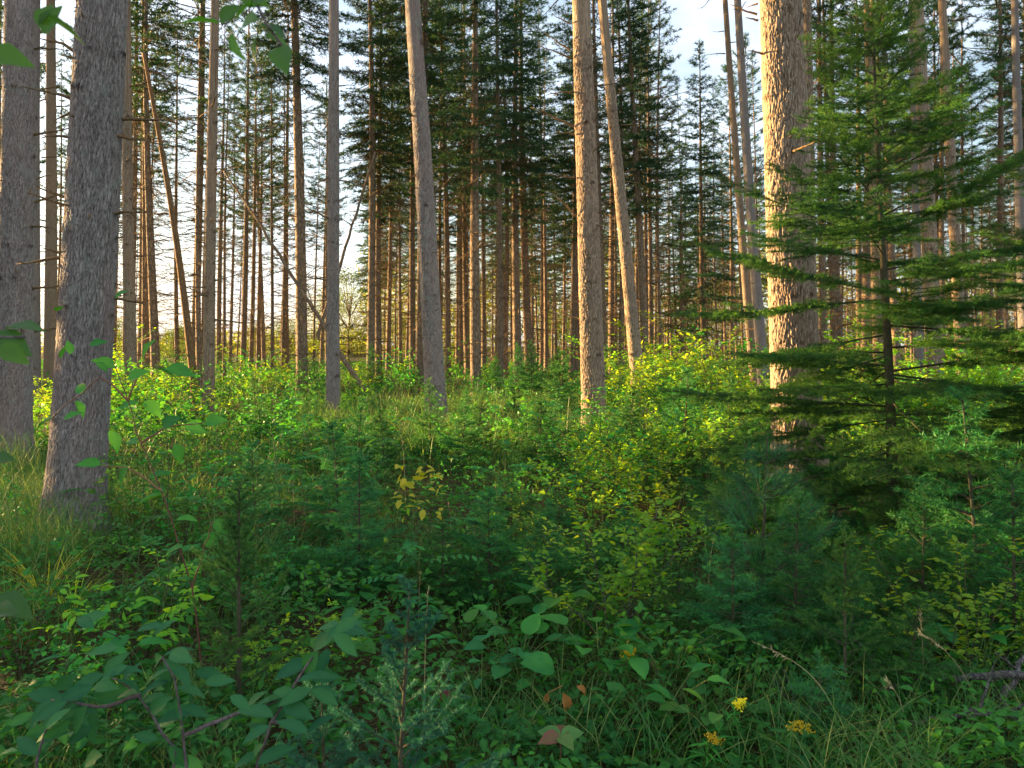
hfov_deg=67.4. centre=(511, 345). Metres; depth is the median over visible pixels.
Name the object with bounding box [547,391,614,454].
leafy shrub
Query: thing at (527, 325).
spruce tree
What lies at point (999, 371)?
leafy shrub
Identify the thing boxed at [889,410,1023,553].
fir seedling
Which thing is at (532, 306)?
spruce tree
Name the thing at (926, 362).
leafy shrub
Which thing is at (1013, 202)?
pine tree
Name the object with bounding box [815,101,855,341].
spruce tree
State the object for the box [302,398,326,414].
fir seedling
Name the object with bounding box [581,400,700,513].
leafy shrub
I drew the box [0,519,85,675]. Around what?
leafy shrub
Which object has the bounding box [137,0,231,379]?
pine tree
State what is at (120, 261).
young spruce
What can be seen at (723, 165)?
spruce tree
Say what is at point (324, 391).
leafy shrub
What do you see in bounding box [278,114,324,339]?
young spruce
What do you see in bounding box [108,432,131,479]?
leafy shrub
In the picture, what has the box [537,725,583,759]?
five leaved plant
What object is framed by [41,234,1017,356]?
woods
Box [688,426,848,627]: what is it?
pine sapling
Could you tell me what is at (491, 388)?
ash seedling
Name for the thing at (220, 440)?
tall herb
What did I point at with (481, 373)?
leafy shrub
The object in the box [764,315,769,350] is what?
broadleaf tree
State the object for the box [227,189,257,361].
young spruce
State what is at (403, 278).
spruce tree
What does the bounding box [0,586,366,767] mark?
dark leaved bush
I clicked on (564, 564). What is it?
fir seedling
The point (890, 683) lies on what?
dry grass stalk
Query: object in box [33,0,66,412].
pine tree
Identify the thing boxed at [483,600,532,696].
tall herb
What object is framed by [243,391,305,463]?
leafy shrub
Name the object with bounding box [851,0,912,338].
spruce tree
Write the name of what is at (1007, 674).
fallen branch
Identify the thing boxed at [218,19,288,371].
pine tree
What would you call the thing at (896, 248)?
spruce tree
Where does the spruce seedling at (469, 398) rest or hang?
on the ground at (246, 628)
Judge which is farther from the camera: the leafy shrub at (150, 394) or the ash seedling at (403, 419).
the leafy shrub at (150, 394)
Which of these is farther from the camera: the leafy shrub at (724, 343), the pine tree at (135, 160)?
the pine tree at (135, 160)
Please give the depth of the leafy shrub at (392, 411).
12.86 m
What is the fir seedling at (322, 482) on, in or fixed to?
on the ground at (246, 628)
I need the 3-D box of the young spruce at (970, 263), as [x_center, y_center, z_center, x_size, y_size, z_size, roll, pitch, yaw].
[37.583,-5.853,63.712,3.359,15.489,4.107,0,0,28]
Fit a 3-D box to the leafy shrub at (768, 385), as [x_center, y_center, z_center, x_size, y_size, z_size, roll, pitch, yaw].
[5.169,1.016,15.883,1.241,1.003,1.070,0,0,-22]
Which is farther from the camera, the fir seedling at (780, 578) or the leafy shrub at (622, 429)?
the leafy shrub at (622, 429)
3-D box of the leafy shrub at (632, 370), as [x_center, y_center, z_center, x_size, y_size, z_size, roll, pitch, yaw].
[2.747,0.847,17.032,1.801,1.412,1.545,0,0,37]
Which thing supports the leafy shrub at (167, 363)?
on the ground at (246, 628)
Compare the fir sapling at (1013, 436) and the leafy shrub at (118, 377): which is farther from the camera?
the leafy shrub at (118, 377)
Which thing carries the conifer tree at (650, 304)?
on the ground at (246, 628)
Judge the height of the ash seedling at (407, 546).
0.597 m
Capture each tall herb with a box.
[198,410,231,465]
[228,426,253,465]
[255,426,282,480]
[266,378,278,413]
[267,363,280,384]
[288,396,301,416]
[304,392,327,418]
[307,398,328,428]
[339,392,361,417]
[343,373,357,393]
[348,381,366,415]
[367,385,379,414]
[373,382,394,412]
[373,406,400,438]
[383,376,389,392]
[397,391,416,423]
[406,369,423,389]
[421,420,440,464]
[449,384,470,416]
[470,375,484,400]
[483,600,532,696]
[488,384,506,402]
[493,452,521,510]
[651,360,673,389]
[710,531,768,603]
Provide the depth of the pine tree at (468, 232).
62.61 m
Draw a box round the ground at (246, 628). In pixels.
[0,346,1023,767]
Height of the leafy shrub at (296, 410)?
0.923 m
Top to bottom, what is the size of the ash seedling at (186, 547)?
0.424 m
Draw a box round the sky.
[1,0,1022,345]
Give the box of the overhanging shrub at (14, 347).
[0,0,292,619]
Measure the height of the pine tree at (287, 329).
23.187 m
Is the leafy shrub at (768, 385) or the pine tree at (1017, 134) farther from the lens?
the pine tree at (1017, 134)
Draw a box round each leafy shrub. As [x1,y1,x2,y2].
[0,463,36,552]
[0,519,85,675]
[31,546,213,676]
[33,376,44,407]
[33,386,52,437]
[33,388,50,421]
[34,597,127,692]
[36,384,113,417]
[37,515,126,585]
[39,377,52,392]
[41,370,52,393]
[85,453,194,559]
[105,450,199,528]
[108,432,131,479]
[110,360,133,415]
[110,362,143,411]
[111,358,152,431]
[111,365,135,401]
[112,364,198,424]
[113,324,155,380]
[121,370,175,418]
[126,364,210,442]
[126,444,243,562]
[127,409,213,489]
[138,361,169,401]
[139,342,195,392]
[139,362,174,386]
[140,364,173,399]
[140,376,220,429]
[140,381,184,412]
[152,353,201,400]
[156,523,253,613]
[179,344,221,381]
[183,420,257,478]
[193,523,308,617]
[197,356,239,399]
[199,376,261,424]
[215,360,259,398]
[215,598,363,712]
[216,347,274,386]
[218,538,374,654]
[219,397,291,445]
[231,348,280,410]
[234,393,287,451]
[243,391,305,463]
[262,340,322,384]
[262,367,293,395]
[268,383,315,437]
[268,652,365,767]
[282,374,314,409]
[284,357,320,396]
[308,379,349,405]
[321,370,372,413]
[340,355,382,387]
[340,363,361,392]
[364,399,396,425]
[365,464,472,595]
[375,348,422,404]
[383,347,422,383]
[416,454,501,520]
[426,391,481,452]
[429,399,510,466]
[440,483,527,575]
[444,336,469,381]
[466,363,490,383]
[472,456,573,524]
[477,481,560,549]
[478,378,533,448]
[502,487,597,587]
[513,386,564,452]
[513,480,728,654]
[519,357,558,392]
[524,449,642,545]
[529,394,629,509]
[531,427,601,485]
[543,382,580,418]
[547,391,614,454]
[558,399,652,481]
[561,334,626,380]
[561,423,631,493]
[568,414,687,520]
[568,451,654,524]
[574,441,687,541]
[580,386,627,440]
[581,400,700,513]
[585,415,652,482]
[590,424,689,506]
[603,415,630,439]
[604,344,629,385]
[604,344,691,418]
[604,358,679,428]
[605,352,675,409]
[606,310,710,370]
[606,370,650,419]
[608,510,702,593]
[613,348,672,388]
[614,348,674,384]
[618,383,684,433]
[622,338,723,421]
[624,343,689,380]
[628,402,776,505]
[631,369,672,413]
[643,342,678,374]
[645,348,696,392]
[648,361,748,417]
[652,405,717,467]
[652,406,710,469]
[661,376,681,414]
[663,410,739,481]
[664,330,755,411]
[672,326,740,389]
[673,386,761,440]
[674,348,709,381]
[682,320,766,389]
[683,402,757,468]
[691,344,766,419]
[694,426,770,490]
[700,351,770,420]
[718,337,769,393]
[730,340,769,371]
[735,380,770,423]
[742,375,770,411]
[818,312,914,379]
[821,345,876,400]
[822,358,919,444]
[823,373,930,448]
[823,379,885,462]
[826,377,857,439]
[829,362,909,401]
[830,348,914,426]
[847,525,1023,695]
[850,362,981,451]
[853,396,959,482]
[856,347,997,446]
[872,349,915,383]
[876,336,1023,424]
[877,351,1014,437]
[894,353,1003,422]
[905,365,1007,433]
[912,353,1023,426]
[912,368,1007,407]
[912,551,1023,683]
[931,328,1023,404]
[933,405,1021,481]
[945,315,1015,382]
[948,335,1023,397]
[976,371,1023,455]
[982,521,1023,601]
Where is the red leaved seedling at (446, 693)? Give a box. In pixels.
[438,690,451,698]
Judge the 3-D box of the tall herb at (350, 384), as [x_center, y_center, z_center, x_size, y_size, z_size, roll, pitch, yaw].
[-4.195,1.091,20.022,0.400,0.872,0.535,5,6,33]
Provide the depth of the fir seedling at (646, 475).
7.49 m
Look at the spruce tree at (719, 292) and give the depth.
88.93 m
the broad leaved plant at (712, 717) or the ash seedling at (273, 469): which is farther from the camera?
the ash seedling at (273, 469)
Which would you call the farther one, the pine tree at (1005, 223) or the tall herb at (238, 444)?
the pine tree at (1005, 223)
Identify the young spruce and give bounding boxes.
[40,35,71,357]
[40,177,62,328]
[112,127,163,377]
[115,26,173,374]
[115,167,137,347]
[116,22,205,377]
[117,0,205,393]
[120,216,138,323]
[131,0,275,390]
[136,144,172,342]
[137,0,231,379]
[170,132,233,365]
[187,469,308,725]
[191,32,269,383]
[215,227,230,360]
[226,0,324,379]
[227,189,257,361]
[228,184,264,347]
[248,71,313,370]
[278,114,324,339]
[286,111,347,372]
[288,185,319,344]
[304,572,511,767]
[305,88,359,371]
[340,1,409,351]
[367,220,416,362]
[415,206,455,335]
[442,237,455,345]
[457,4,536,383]
[469,250,493,345]
[480,181,509,352]
[518,54,571,373]
[551,88,617,348]
[601,154,619,337]
[634,180,667,295]
[652,116,691,359]
[652,119,694,362]
[654,207,678,359]
[655,85,709,366]
[666,133,699,362]
[667,150,715,361]
[686,177,723,340]
[687,78,741,366]
[690,143,726,358]
[705,180,726,361]
[709,251,721,351]
[710,98,767,370]
[717,56,768,340]
[717,214,742,345]
[783,520,906,709]
[840,217,855,349]
[841,184,855,358]
[932,0,1014,340]
[936,77,1013,356]
[961,177,988,357]
[965,225,985,339]
[966,120,1012,331]
[986,147,1017,350]
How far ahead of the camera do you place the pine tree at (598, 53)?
46.04 m
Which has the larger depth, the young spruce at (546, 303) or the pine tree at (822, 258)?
the young spruce at (546, 303)
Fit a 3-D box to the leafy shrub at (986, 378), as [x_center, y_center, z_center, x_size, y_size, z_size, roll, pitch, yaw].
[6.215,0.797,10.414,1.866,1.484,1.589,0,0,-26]
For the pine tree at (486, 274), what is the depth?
81.30 m
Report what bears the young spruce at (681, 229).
on the ground at (246, 628)
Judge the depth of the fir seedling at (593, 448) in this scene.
8.88 m
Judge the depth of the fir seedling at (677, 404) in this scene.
10.09 m
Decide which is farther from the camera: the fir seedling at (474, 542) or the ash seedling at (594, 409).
the ash seedling at (594, 409)
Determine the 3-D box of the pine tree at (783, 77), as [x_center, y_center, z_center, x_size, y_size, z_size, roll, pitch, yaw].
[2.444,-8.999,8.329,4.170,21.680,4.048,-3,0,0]
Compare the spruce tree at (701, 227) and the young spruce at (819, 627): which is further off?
the spruce tree at (701, 227)
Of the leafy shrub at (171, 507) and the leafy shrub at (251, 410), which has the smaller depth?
the leafy shrub at (171, 507)
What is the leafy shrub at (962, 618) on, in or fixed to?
on the ground at (246, 628)
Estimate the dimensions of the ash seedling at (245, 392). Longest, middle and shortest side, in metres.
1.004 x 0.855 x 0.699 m
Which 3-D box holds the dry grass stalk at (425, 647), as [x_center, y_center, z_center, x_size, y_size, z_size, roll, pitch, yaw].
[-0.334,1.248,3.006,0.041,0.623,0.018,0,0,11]
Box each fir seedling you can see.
[209,439,295,545]
[217,389,234,408]
[245,518,324,601]
[271,372,286,391]
[276,417,323,481]
[292,420,391,543]
[299,393,317,416]
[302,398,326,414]
[303,451,413,606]
[315,373,325,390]
[330,396,386,473]
[351,454,401,505]
[391,417,409,441]
[400,508,484,622]
[433,401,492,472]
[439,485,547,604]
[472,471,541,544]
[489,389,533,429]
[499,505,601,621]
[511,399,571,485]
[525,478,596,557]
[530,350,580,420]
[537,400,575,461]
[547,414,584,456]
[553,401,572,426]
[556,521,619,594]
[571,373,580,395]
[574,414,611,469]
[578,375,615,412]
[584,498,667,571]
[596,389,658,476]
[630,437,704,508]
[632,466,655,492]
[632,557,728,644]
[636,366,729,475]
[644,361,664,397]
[644,446,680,487]
[649,396,693,455]
[663,421,698,461]
[669,518,798,691]
[676,457,735,517]
[691,421,788,551]
[716,438,749,478]
[721,490,860,685]
[738,468,862,610]
[783,649,862,741]
[792,419,897,543]
[812,535,930,653]
[856,480,997,644]
[859,593,976,720]
[868,385,1023,605]
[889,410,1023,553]
[896,374,945,424]
[915,466,1023,667]
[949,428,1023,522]
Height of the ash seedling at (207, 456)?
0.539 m
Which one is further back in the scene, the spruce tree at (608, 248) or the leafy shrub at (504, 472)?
the spruce tree at (608, 248)
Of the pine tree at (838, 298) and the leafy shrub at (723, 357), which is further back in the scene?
the pine tree at (838, 298)
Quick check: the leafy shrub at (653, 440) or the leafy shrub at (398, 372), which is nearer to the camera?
the leafy shrub at (653, 440)
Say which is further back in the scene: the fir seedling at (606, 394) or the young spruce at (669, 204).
the young spruce at (669, 204)
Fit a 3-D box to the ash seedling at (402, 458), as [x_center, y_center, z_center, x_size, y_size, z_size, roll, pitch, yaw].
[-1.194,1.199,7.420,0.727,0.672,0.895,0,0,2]
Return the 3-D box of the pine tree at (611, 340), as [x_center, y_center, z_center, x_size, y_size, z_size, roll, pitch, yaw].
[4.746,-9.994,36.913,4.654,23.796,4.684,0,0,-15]
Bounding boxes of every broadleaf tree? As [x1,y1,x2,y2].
[293,287,365,355]
[307,266,392,362]
[381,317,408,356]
[469,308,494,348]
[538,307,569,355]
[673,305,719,349]
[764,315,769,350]
[828,303,872,349]
[969,310,1012,338]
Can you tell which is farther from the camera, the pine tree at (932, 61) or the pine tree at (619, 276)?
the pine tree at (619, 276)
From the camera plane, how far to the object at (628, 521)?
5.28 m
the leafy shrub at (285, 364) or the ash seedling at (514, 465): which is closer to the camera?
the ash seedling at (514, 465)
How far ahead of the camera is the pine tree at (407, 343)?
75.37 m
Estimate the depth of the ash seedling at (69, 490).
5.74 m
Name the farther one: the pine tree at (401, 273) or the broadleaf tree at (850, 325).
the pine tree at (401, 273)
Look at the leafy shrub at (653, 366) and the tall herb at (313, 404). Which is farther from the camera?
the leafy shrub at (653, 366)
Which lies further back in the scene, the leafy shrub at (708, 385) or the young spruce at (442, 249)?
the young spruce at (442, 249)
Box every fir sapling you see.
[658,0,1023,578]
[946,162,1023,517]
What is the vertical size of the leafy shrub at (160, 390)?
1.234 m
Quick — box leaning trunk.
[136,52,200,405]
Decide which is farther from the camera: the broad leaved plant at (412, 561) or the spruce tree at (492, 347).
the spruce tree at (492, 347)
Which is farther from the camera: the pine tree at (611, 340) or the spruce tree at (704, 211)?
the spruce tree at (704, 211)
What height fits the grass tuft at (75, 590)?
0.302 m
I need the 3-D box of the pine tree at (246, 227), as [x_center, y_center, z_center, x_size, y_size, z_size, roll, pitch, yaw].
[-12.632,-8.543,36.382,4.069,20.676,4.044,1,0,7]
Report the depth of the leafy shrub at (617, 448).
8.32 m
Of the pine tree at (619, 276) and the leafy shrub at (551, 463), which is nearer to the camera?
the leafy shrub at (551, 463)
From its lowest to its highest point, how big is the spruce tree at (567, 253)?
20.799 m
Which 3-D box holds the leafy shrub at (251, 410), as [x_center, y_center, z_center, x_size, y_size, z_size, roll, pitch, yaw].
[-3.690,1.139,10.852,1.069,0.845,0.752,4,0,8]
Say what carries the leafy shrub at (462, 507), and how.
on the ground at (246, 628)
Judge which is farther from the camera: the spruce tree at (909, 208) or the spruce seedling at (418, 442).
the spruce tree at (909, 208)
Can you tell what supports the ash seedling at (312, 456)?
on the ground at (246, 628)
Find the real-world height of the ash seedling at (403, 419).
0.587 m
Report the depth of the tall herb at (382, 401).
14.84 m
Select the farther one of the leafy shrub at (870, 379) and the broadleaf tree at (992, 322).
the broadleaf tree at (992, 322)
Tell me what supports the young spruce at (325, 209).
on the ground at (246, 628)
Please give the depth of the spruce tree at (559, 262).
51.77 m
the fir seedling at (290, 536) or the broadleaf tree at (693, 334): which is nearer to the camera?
the fir seedling at (290, 536)
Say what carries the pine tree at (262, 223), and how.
on the ground at (246, 628)
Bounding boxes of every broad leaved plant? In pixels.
[60,630,168,683]
[251,610,403,686]
[321,584,424,648]
[399,549,469,593]
[419,634,538,693]
[424,600,514,661]
[463,603,587,690]
[503,580,618,648]
[520,614,648,699]
[606,644,744,735]
[610,622,746,692]
[644,670,770,737]
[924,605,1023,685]
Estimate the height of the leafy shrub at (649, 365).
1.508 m
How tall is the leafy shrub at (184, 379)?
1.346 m
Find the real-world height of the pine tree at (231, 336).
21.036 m
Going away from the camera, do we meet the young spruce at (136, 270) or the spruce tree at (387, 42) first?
the spruce tree at (387, 42)
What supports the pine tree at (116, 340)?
on the ground at (246, 628)
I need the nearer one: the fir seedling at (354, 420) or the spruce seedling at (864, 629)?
the spruce seedling at (864, 629)
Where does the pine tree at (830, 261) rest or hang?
on the ground at (246, 628)
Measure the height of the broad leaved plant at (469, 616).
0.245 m
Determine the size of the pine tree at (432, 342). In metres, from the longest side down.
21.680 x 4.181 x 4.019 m
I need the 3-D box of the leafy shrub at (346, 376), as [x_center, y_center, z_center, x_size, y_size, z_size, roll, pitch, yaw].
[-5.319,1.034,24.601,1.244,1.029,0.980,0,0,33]
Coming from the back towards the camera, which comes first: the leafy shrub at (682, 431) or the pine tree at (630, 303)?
the pine tree at (630, 303)
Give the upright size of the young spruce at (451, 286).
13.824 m
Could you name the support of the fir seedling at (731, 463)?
on the ground at (246, 628)
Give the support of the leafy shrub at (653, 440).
on the ground at (246, 628)
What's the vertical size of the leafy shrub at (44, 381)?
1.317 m
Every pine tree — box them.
[0,0,45,150]
[0,0,64,278]
[0,0,68,465]
[0,1,68,351]
[16,0,179,540]
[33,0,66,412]
[40,0,68,400]
[40,53,72,278]
[43,6,152,342]
[115,0,178,357]
[115,0,189,367]
[115,163,139,363]
[119,0,159,412]
[151,0,258,359]
[175,0,257,416]
[179,2,258,369]
[185,111,231,348]
[206,1,289,376]
[215,102,252,364]
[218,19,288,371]
[220,48,294,368]
[223,47,293,367]
[236,133,276,359]
[241,0,327,368]
[262,164,306,362]
[292,78,348,368]
[298,0,366,416]
[366,204,397,357]
[382,217,402,336]
[391,197,408,357]
[397,194,417,360]
[403,0,447,425]
[435,0,495,374]
[450,95,493,332]
[469,146,494,358]
[480,186,503,335]
[530,0,620,432]
[548,0,651,382]
[560,0,653,374]
[567,44,627,348]
[570,0,666,382]
[598,0,656,414]
[599,1,664,363]
[601,96,634,359]
[604,122,643,363]
[618,34,681,334]
[631,208,654,307]
[647,142,689,360]
[696,0,758,396]
[716,143,747,359]
[727,0,770,404]
[730,0,849,491]
[743,161,766,330]
[761,0,865,345]
[768,0,842,351]
[802,0,886,378]
[802,0,929,380]
[811,0,885,360]
[812,54,846,341]
[813,0,894,372]
[829,0,895,383]
[835,0,950,380]
[838,3,932,350]
[842,154,864,322]
[861,0,941,383]
[881,0,969,367]
[887,0,999,375]
[891,51,944,363]
[893,0,990,346]
[902,0,948,379]
[932,0,994,380]
[935,0,1023,379]
[965,192,995,351]
[967,168,996,356]
[968,0,1023,332]
[968,0,1023,382]
[979,0,1023,322]
[979,178,1015,317]
[993,152,1018,351]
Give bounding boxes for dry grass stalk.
[418,570,420,650]
[424,586,428,719]
[754,642,840,741]
[884,675,907,739]
[917,629,979,722]
[918,610,924,697]
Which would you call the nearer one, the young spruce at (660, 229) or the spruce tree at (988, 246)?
the young spruce at (660, 229)
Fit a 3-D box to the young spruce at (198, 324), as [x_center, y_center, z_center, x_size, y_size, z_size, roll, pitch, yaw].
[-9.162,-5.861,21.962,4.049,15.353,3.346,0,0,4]
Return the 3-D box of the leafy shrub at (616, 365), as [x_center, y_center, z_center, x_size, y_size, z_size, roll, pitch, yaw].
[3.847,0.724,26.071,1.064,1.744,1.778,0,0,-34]
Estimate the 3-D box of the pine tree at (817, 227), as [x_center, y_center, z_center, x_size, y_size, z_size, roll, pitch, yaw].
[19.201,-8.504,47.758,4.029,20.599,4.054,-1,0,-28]
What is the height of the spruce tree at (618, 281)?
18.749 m
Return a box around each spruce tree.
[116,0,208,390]
[227,0,365,395]
[310,0,414,382]
[339,0,416,382]
[349,161,387,350]
[356,181,394,352]
[357,2,417,373]
[360,215,392,342]
[361,0,472,386]
[367,0,452,380]
[381,84,416,365]
[381,185,401,352]
[382,4,462,342]
[394,188,417,349]
[400,0,487,381]
[404,0,482,344]
[404,0,532,395]
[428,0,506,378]
[436,208,455,340]
[437,44,485,364]
[450,162,487,312]
[452,15,511,369]
[456,0,545,385]
[479,0,564,382]
[480,141,511,354]
[480,208,494,356]
[484,0,574,383]
[488,173,529,362]
[504,122,549,350]
[510,3,568,370]
[518,94,554,361]
[521,174,552,361]
[536,13,613,381]
[537,0,611,380]
[537,153,568,355]
[537,233,558,356]
[538,195,567,359]
[546,101,578,365]
[549,59,608,368]
[557,223,570,356]
[596,0,694,370]
[601,154,619,343]
[603,208,608,302]
[604,0,673,346]
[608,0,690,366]
[617,248,619,312]
[618,188,643,323]
[627,0,716,378]
[643,182,672,353]
[653,149,713,362]
[661,38,744,371]
[672,205,693,352]
[684,202,711,355]
[688,145,724,343]
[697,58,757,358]
[709,140,738,360]
[709,188,737,355]
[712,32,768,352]
[739,182,767,305]
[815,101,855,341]
[816,236,844,325]
[826,158,854,340]
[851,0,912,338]
[892,110,912,361]
[892,145,911,362]
[910,17,987,361]
[965,0,1023,352]
[974,80,1014,351]
[974,156,1011,327]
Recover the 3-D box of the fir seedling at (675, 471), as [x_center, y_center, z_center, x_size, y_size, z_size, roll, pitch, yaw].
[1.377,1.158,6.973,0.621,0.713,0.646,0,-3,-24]
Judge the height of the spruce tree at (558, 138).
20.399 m
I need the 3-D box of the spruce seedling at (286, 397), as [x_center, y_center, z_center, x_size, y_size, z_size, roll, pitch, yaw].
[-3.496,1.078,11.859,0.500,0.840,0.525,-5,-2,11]
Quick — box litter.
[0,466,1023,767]
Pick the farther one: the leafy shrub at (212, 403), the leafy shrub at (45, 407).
the leafy shrub at (212, 403)
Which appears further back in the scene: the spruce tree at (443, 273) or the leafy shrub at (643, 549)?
the spruce tree at (443, 273)
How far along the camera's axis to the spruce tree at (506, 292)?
29.93 m
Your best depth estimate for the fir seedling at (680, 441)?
9.38 m
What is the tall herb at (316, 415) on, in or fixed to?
on the ground at (246, 628)
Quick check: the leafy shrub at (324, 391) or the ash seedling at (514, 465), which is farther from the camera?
the leafy shrub at (324, 391)
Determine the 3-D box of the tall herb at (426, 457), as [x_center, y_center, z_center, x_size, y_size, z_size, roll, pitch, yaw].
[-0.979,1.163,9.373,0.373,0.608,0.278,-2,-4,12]
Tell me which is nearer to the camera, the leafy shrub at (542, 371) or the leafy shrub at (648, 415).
the leafy shrub at (648, 415)
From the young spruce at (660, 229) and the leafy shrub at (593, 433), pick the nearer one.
the leafy shrub at (593, 433)
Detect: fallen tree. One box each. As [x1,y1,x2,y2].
[217,170,365,391]
[313,151,375,337]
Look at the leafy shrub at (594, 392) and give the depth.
10.59 m
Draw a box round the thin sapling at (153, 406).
[38,290,227,705]
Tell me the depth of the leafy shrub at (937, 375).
10.68 m
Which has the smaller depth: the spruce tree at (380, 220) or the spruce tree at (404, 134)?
the spruce tree at (380, 220)
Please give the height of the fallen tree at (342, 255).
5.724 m
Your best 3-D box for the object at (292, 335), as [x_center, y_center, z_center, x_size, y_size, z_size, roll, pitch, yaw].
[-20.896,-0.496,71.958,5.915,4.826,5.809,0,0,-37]
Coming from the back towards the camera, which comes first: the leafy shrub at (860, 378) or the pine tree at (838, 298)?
the pine tree at (838, 298)
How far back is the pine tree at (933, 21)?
33.38 m
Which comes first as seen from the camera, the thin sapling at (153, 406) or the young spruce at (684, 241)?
the thin sapling at (153, 406)
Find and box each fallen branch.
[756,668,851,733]
[851,632,1023,696]
[910,659,1023,731]
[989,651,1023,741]
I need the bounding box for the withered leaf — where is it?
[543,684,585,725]
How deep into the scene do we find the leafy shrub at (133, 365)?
14.31 m
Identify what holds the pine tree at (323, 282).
on the ground at (246, 628)
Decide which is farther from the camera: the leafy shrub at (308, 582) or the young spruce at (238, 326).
the young spruce at (238, 326)
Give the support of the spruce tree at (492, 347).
on the ground at (246, 628)
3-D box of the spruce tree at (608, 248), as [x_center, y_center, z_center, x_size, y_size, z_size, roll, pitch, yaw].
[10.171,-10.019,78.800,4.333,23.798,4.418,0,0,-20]
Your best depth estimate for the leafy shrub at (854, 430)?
8.26 m
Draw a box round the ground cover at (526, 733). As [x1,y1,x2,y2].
[0,355,1023,767]
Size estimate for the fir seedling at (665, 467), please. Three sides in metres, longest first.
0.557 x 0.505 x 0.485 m
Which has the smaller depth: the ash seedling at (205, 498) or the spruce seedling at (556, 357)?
the ash seedling at (205, 498)
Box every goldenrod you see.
[605,647,640,718]
[684,732,728,767]
[707,697,748,755]
[743,720,815,767]
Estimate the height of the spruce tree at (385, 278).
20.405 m
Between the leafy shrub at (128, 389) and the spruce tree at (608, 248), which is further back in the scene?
the spruce tree at (608, 248)
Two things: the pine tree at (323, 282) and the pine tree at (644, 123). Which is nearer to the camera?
the pine tree at (644, 123)
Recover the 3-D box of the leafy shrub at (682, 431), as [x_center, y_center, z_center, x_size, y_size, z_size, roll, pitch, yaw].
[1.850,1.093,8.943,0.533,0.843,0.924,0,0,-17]
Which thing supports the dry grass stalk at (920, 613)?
on the ground at (246, 628)
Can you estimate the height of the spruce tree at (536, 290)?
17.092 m
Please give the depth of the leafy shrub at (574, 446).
6.93 m
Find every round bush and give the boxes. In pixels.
[116,316,122,359]
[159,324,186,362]
[168,322,215,356]
[233,323,277,360]
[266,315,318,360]
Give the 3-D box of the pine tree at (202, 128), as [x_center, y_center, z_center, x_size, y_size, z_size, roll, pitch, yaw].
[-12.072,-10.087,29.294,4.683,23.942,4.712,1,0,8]
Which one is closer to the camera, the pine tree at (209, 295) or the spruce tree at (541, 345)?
the pine tree at (209, 295)
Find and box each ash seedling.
[5,488,82,525]
[78,513,194,581]
[92,455,220,530]
[116,535,231,604]
[159,495,297,575]
[163,355,241,397]
[167,452,246,513]
[173,394,206,414]
[199,446,295,506]
[209,424,357,530]
[228,384,265,405]
[233,368,282,389]
[243,393,321,431]
[257,464,342,544]
[259,414,344,460]
[274,428,382,493]
[275,432,347,487]
[287,362,324,394]
[341,439,394,487]
[349,516,497,627]
[350,437,427,498]
[378,415,426,445]
[455,373,483,390]
[457,397,511,420]
[464,441,564,515]
[473,380,511,396]
[479,405,515,432]
[519,387,633,460]
[544,404,592,434]
[560,400,618,424]
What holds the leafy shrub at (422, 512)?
on the ground at (246, 628)
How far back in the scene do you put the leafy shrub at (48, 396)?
12.52 m
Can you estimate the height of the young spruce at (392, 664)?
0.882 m
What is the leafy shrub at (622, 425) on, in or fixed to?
on the ground at (246, 628)
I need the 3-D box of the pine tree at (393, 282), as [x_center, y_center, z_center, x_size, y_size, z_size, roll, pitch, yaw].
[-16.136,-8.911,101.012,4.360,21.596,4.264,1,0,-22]
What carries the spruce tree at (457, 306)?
on the ground at (246, 628)
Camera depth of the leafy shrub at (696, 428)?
6.98 m
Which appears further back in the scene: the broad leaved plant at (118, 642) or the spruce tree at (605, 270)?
the spruce tree at (605, 270)
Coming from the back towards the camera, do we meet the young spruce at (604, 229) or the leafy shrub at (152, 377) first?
the young spruce at (604, 229)
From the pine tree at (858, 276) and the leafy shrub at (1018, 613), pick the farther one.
the pine tree at (858, 276)
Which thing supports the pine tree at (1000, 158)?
on the ground at (246, 628)
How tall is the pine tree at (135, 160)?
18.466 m
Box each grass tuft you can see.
[0,536,100,607]
[45,552,111,618]
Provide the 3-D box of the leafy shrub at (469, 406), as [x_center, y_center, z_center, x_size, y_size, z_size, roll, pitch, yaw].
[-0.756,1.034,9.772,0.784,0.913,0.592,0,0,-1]
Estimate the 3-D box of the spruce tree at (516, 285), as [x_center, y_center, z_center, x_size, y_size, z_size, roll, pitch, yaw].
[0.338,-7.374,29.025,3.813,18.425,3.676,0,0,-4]
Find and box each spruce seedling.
[233,371,273,435]
[239,397,280,458]
[278,389,299,437]
[358,343,384,391]
[364,405,405,478]
[406,376,450,464]
[448,396,465,435]
[458,385,478,425]
[458,387,499,457]
[484,354,505,387]
[502,344,535,396]
[512,339,549,398]
[520,399,552,449]
[534,371,549,396]
[543,346,568,392]
[665,371,708,455]
[708,372,754,460]
[806,553,890,681]
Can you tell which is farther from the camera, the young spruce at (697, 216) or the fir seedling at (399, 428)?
the young spruce at (697, 216)
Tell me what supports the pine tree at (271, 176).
on the ground at (246, 628)
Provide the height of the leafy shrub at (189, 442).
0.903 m
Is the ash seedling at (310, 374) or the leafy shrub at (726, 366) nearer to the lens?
the leafy shrub at (726, 366)
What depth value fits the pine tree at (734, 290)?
68.29 m
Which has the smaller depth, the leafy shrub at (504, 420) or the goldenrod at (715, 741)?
the goldenrod at (715, 741)

